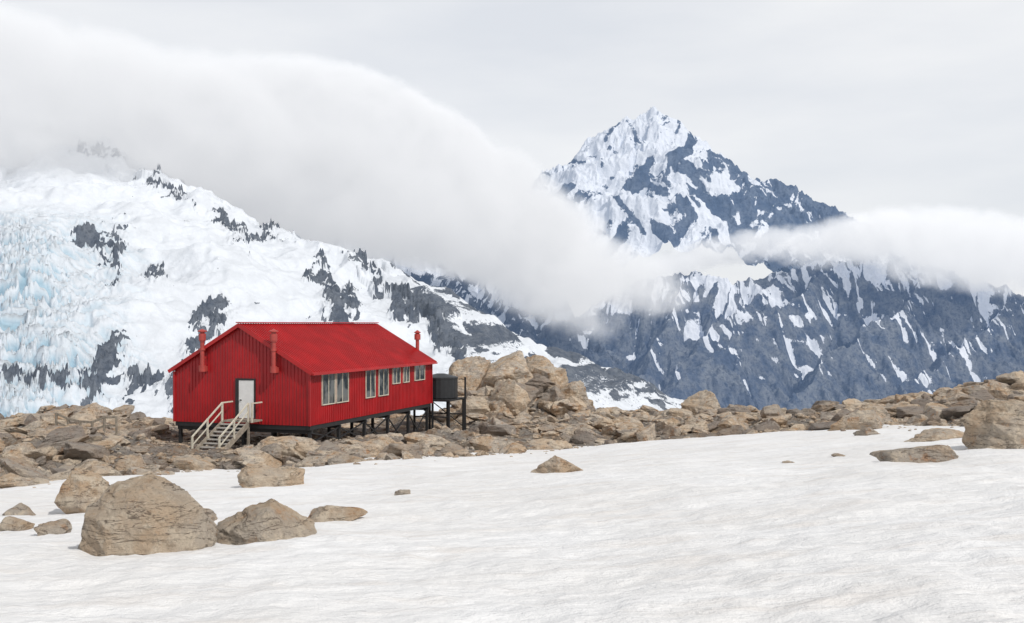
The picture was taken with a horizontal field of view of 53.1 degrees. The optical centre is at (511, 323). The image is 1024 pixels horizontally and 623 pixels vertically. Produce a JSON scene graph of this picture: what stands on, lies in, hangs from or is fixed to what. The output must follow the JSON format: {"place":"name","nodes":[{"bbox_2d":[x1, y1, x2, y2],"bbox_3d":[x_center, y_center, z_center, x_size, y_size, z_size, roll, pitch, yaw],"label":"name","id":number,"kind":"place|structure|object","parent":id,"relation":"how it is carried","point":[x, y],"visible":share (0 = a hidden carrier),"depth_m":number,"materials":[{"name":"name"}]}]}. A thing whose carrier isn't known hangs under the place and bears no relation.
{"place":"outdoors","nodes":[
{"label":"outdoors","id":0,"kind":"place"},
{"bbox_2d":[0,127,683,418],"bbox_3d":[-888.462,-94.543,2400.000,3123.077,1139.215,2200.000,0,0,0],"label":"snowy mountain","id":1,"kind":"structure","parent":0,"point":[124,277],"depth_m":2342.20,"materials":[{"name":"white snow"}]},
{"bbox_2d":[288,225,662,391],"bbox_3d":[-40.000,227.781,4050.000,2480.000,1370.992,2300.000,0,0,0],"label":"rocky mountain ridge","id":2,"kind":"structure","parent":0,"point":[518,303],"depth_m":4316.86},
{"bbox_2d":[0,370,1023,480],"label":"rocky ground","id":3,"kind":"structure","parent":0,"point":[524,434],"depth_m":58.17,"materials":[{"name":"brown stone"}]},
{"bbox_2d":[0,402,132,459],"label":"rock outcrop","id":4,"kind":"object","parent":3,"relation":"on","point":[89,411],"visible":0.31,"depth_m":60.83,"materials":[{"name":"brown stone"}]},
{"bbox_2d":[55,413,117,434],"bbox_3d":[-23.118,5.881,55.585,4.100,1.997,0.100,0,0,18],"label":"wooden railing","id":5,"kind":"object","parent":4,"relation":"on","point":[104,425],"visible":0.61,"depth_m":55.36,"materials":[{"name":"grey wood"}]},
{"bbox_2d":[255,436,317,448],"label":"boulder","id":6,"kind":"object","parent":3,"relation":"on","point":[288,441],"visible":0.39,"depth_m":48.83,"materials":[{"name":"brown stone"}]},
{"bbox_2d":[168,322,437,450],"bbox_3d":[-13.001,4.500,63.858,9.430,9.200,21.530,0,0,18],"label":"mountain hut","id":7,"kind":"object","parent":3,"relation":"on","point":[246,379],"visible":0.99,"depth_m":58.26,"materials":[{"name":"red paint"}]},
{"bbox_2d":[239,380,253,418],"bbox_3d":[-14.820,4.220,57.210,0.980,2.120,0.067,0,0,18],"label":"door","id":8,"kind":"structure","parent":7,"relation":"in","point":[246,387],"depth_m":57.17,"materials":[{"name":"white paint"}]},
{"bbox_2d":[321,365,424,405],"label":"window frames","id":9,"kind":"structure","parent":7,"relation":"in","point":[335,375],"depth_m":62.93,"materials":[{"name":"beige paint"}]},
{"bbox_2d":[323,365,423,403],"bbox_3d":[-8.353,3.620,64.081,0.041,1.800,14.350,0,0,18],"label":"window glass","id":10,"kind":"structure","parent":7,"relation":"in","point":[419,369],"depth_m":62.58,"materials":[{"name":"grey glass"}]},
{"bbox_2d":[240,440,450,467],"bbox_3d":[-7.242,6.321,48.450,10.965,1.088,7.637,0,0,-17],"label":"rock outcrop","id":11,"kind":"object","parent":3,"relation":"on","point":[293,461],"visible":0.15,"depth_m":46.79,"materials":[{"name":"brown stone"}]},
{"bbox_2d":[413,373,465,431],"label":"water tank","id":12,"kind":"object","parent":3,"relation":"on","point":[445,387],"visible":0.69,"depth_m":73.03,"materials":[{"name":"metal"}]},
{"bbox_2d":[449,356,490,395],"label":"boulder","id":13,"kind":"object","parent":3,"relation":"on","point":[472,370],"visible":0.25,"depth_m":84.09,"materials":[{"name":"brown stone"}]},
{"bbox_2d":[2,413,953,488],"bbox_3d":[1.087,4.971,38.780,42.338,3.573,27.425,0,0,-29],"label":"rock debris","id":14,"kind":"object","parent":3,"relation":"on","point":[172,471],"visible":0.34,"depth_m":43.65,"materials":[{"name":"brown stone"}]},
{"bbox_2d":[478,350,530,388],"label":"boulder","id":15,"kind":"object","parent":3,"relation":"on","point":[513,366],"visible":0.62,"depth_m":82.39,"materials":[{"name":"brown stone"}]},
{"bbox_2d":[428,371,594,423],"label":"rock outcrop","id":16,"kind":"object","parent":3,"relation":"on","point":[517,398],"visible":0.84,"depth_m":79.46,"materials":[{"name":"brown stone"}]},
{"bbox_2d":[526,354,553,373],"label":"boulder","id":17,"kind":"object","parent":3,"relation":"on","point":[535,360],"visible":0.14,"depth_m":84.77,"materials":[{"name":"brown stone"}]},
{"bbox_2d":[533,365,568,392],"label":"boulder","id":18,"kind":"object","parent":3,"relation":"on","point":[556,375],"visible":0.48,"depth_m":82.55,"materials":[{"name":"brown stone"}]},
{"bbox_2d":[560,380,587,402],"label":"boulder","id":19,"kind":"object","parent":3,"relation":"on","point":[577,389],"visible":0.52,"depth_m":80.94,"materials":[{"name":"brown stone"}]},
{"bbox_2d":[681,390,720,414],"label":"boulder","id":20,"kind":"object","parent":3,"relation":"on","point":[700,400],"visible":0.55,"depth_m":76.72,"materials":[{"name":"brown stone"}]},
{"bbox_2d":[810,373,1023,409],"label":"rock outcrop","id":21,"kind":"object","parent":3,"relation":"on","point":[952,394],"visible":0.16,"depth_m":60.69,"materials":[{"name":"brown stone"}]},
{"bbox_2d":[0,423,1023,622],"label":"snow field","id":22,"kind":"structure","parent":0,"point":[746,528],"depth_m":12.81,"materials":[{"name":"white snow"}]},
{"bbox_2d":[0,516,34,530],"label":"boulder","id":23,"kind":"object","parent":22,"relation":"on","point":[9,523],"visible":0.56,"depth_m":18.11,"materials":[{"name":"beige stone"}]},
{"bbox_2d":[0,473,36,487],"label":"boulder","id":24,"kind":"object","parent":22,"relation":"on","point":[8,480],"visible":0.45,"depth_m":33.55,"materials":[{"name":"brown stone"}]},
{"bbox_2d":[2,503,35,515],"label":"boulder","id":25,"kind":"object","parent":22,"relation":"on","point":[20,509],"visible":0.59,"depth_m":22.72,"materials":[{"name":"brown stone"}]},
{"bbox_2d":[33,519,71,535],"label":"boulder","id":26,"kind":"object","parent":22,"relation":"on","point":[61,526],"visible":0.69,"depth_m":17.09,"materials":[{"name":"beige stone"}]},
{"bbox_2d":[54,467,109,513],"bbox_3d":[-9.759,3.955,23.430,1.109,1.337,0.972,0,0,17],"label":"boulder","id":27,"kind":"object","parent":22,"relation":"on","point":[81,490],"visible":0.73,"depth_m":23.14,"materials":[{"name":"brown stone"}]},
{"bbox_2d":[77,473,217,555],"bbox_3d":[-5.266,2.958,14.676,1.998,1.491,1.536,0,0,0],"label":"boulder","id":28,"kind":"object","parent":22,"relation":"on","point":[147,514],"visible":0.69,"depth_m":14.34,"materials":[{"name":"brown stone"}]},
{"bbox_2d":[203,508,217,520],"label":"boulder","id":29,"kind":"object","parent":22,"relation":"on","point":[210,513],"visible":0.15,"depth_m":18.77,"materials":[{"name":"beige stone"}]},
{"bbox_2d":[208,517,216,527],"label":"boulder","id":30,"kind":"object","parent":22,"relation":"on","point":[213,523],"visible":0.06,"depth_m":15.78,"materials":[{"name":"beige stone"}]},
{"bbox_2d":[216,498,316,544],"bbox_3d":[-3.708,3.103,15.354,1.559,0.938,1.210,0,0,0],"label":"boulder","id":31,"kind":"object","parent":22,"relation":"on","point":[271,519],"visible":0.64,"depth_m":15.02,"materials":[{"name":"beige stone"}]},
{"bbox_2d":[237,463,304,487],"bbox_3d":[-6.863,4.504,29.215,1.871,1.070,1.095,0,0,-29],"label":"boulder","id":32,"kind":"object","parent":22,"relation":"on","point":[250,475],"visible":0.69,"depth_m":28.88,"materials":[{"name":"brown stone"}]},
{"bbox_2d":[308,505,367,521],"bbox_3d":[-3.079,3.402,17.827,1.111,0.496,0.872,0,0,0],"label":"boulder","id":33,"kind":"object","parent":22,"relation":"on","point":[326,513],"visible":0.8,"depth_m":17.71,"materials":[{"name":"brown stone"}]},
{"bbox_2d":[341,439,389,457],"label":"boulder","id":34,"kind":"object","parent":22,"relation":"on","point":[371,448],"visible":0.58,"depth_m":48.39,"materials":[{"name":"brown stone"}]},
{"bbox_2d":[394,489,410,494],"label":"boulder","id":35,"kind":"object","parent":22,"relation":"on","point":[402,492],"visible":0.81,"depth_m":22.85,"materials":[{"name":"brown stone"}]},
{"bbox_2d":[531,455,582,472],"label":"boulder","id":36,"kind":"object","parent":22,"relation":"on","point":[554,464],"visible":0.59,"depth_m":28.75,"materials":[{"name":"brown stone"}]},
{"bbox_2d":[831,453,844,456],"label":"boulder","id":37,"kind":"object","parent":22,"relation":"on","point":[835,454],"visible":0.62,"depth_m":29.45,"materials":[{"name":"brown stone"}]},
{"bbox_2d":[827,409,883,430],"bbox_3d":[15.842,4.667,47.045,2.389,1.547,1.711,0,0,32],"label":"boulder","id":38,"kind":"object","parent":22,"relation":"on","point":[862,419],"visible":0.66,"depth_m":46.45,"materials":[{"name":"brown stone"}]},
{"bbox_2d":[853,427,879,435],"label":"boulder","id":39,"kind":"object","parent":22,"relation":"on","point":[866,431],"visible":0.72,"depth_m":41.15,"materials":[{"name":"brown stone"}]},
{"bbox_2d":[869,445,958,462],"bbox_3d":[9.806,3.334,24.609,2.082,0.912,1.625,0,0,0],"label":"boulder","id":40,"kind":"object","parent":22,"relation":"on","point":[931,453],"visible":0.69,"depth_m":24.09,"materials":[{"name":"brown stone"}]},
{"bbox_2d":[904,428,963,441],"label":"boulder","id":41,"kind":"object","parent":22,"relation":"on","point":[933,434],"visible":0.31,"depth_m":35.31,"materials":[{"name":"brown stone"}]},
{"bbox_2d":[962,399,1023,448],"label":"boulder","id":42,"kind":"object","parent":22,"relation":"on","point":[994,424],"visible":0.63,"depth_m":26.41,"materials":[{"name":"brown stone"}]},
{"bbox_2d":[0,0,1023,316],"label":"sky","id":43,"kind":"structure","parent":0,"point":[403,125],"materials":[{"name":"white"}]},
{"bbox_2d":[473,106,958,287],"bbox_3d":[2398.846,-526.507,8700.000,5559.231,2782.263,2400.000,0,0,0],"label":"mountain peak","id":44,"kind":"structure","parent":0,"point":[626,189],"depth_m":8090.31,"materials":[{"name":"white snow"}]},
{"bbox_2d":[575,258,1023,409],"bbox_3d":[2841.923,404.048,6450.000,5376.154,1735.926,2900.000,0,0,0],"label":"mountain range","id":45,"kind":"structure","parent":0,"point":[807,335],"depth_m":6808.16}
]}

